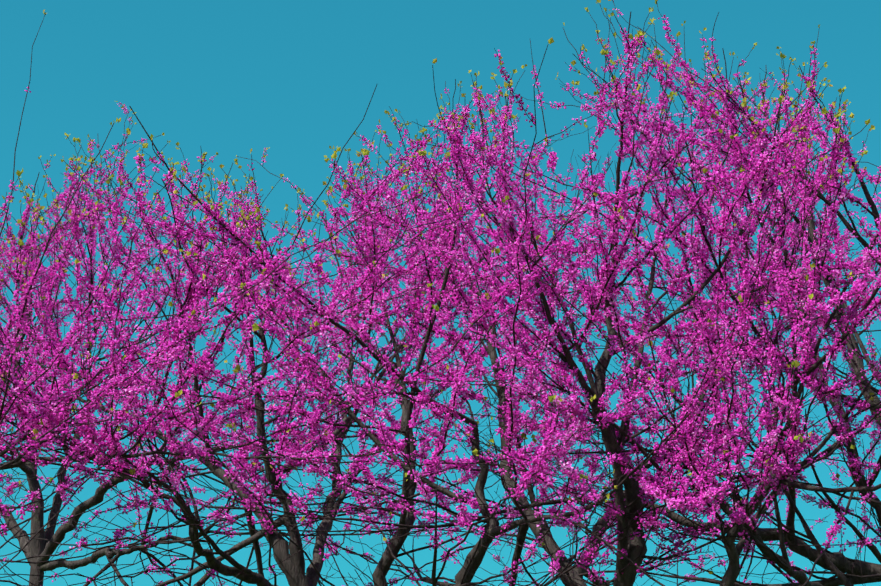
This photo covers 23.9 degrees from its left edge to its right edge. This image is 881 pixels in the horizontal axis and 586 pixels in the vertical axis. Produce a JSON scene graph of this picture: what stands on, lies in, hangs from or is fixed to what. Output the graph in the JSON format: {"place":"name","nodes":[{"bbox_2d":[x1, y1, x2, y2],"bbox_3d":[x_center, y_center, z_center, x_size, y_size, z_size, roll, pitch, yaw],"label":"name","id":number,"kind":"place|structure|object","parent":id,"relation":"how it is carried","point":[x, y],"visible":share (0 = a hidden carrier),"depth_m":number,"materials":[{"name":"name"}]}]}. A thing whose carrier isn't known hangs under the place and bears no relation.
{"place":"outdoors","nodes":[
{"label":"outdoors","id":0,"kind":"place"},
{"bbox_2d":[0,0,880,585],"label":"sky","id":1,"kind":"structure","parent":0,"point":[296,79],"materials":[{"name":"blue"}]},
{"bbox_3d":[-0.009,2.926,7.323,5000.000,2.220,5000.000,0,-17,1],"label":"ground","id":2,"kind":"structure","parent":0,"visible":0},
{"bbox_2d":[0,10,796,585],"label":"redbud","id":3,"kind":"object","parent":2,"relation":"on","point":[132,358],"visible":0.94,"depth_m":8.21,"materials":[{"name":"pink plant"}]},
{"bbox_2d":[0,101,871,585],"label":"redbud","id":4,"kind":"object","parent":2,"relation":"on","point":[36,547],"visible":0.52,"depth_m":11.66,"materials":[{"name":"pink plant"}]},
{"bbox_2d":[0,7,880,585],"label":"redbud","id":5,"kind":"object","parent":2,"relation":"on","point":[628,549],"visible":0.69,"depth_m":9.01,"materials":[{"name":"pink plant"}]},
{"bbox_2d":[0,0,880,585],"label":"redbud","id":6,"kind":"object","parent":2,"relation":"on","point":[728,442],"visible":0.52,"depth_m":9.43,"materials":[{"name":"pink plant"}]},
{"bbox_2d":[0,75,880,585],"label":"redbud","id":7,"kind":"object","parent":2,"relation":"on","point":[294,571],"visible":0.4,"depth_m":10.06,"materials":[{"name":"pink plant"}]}
]}

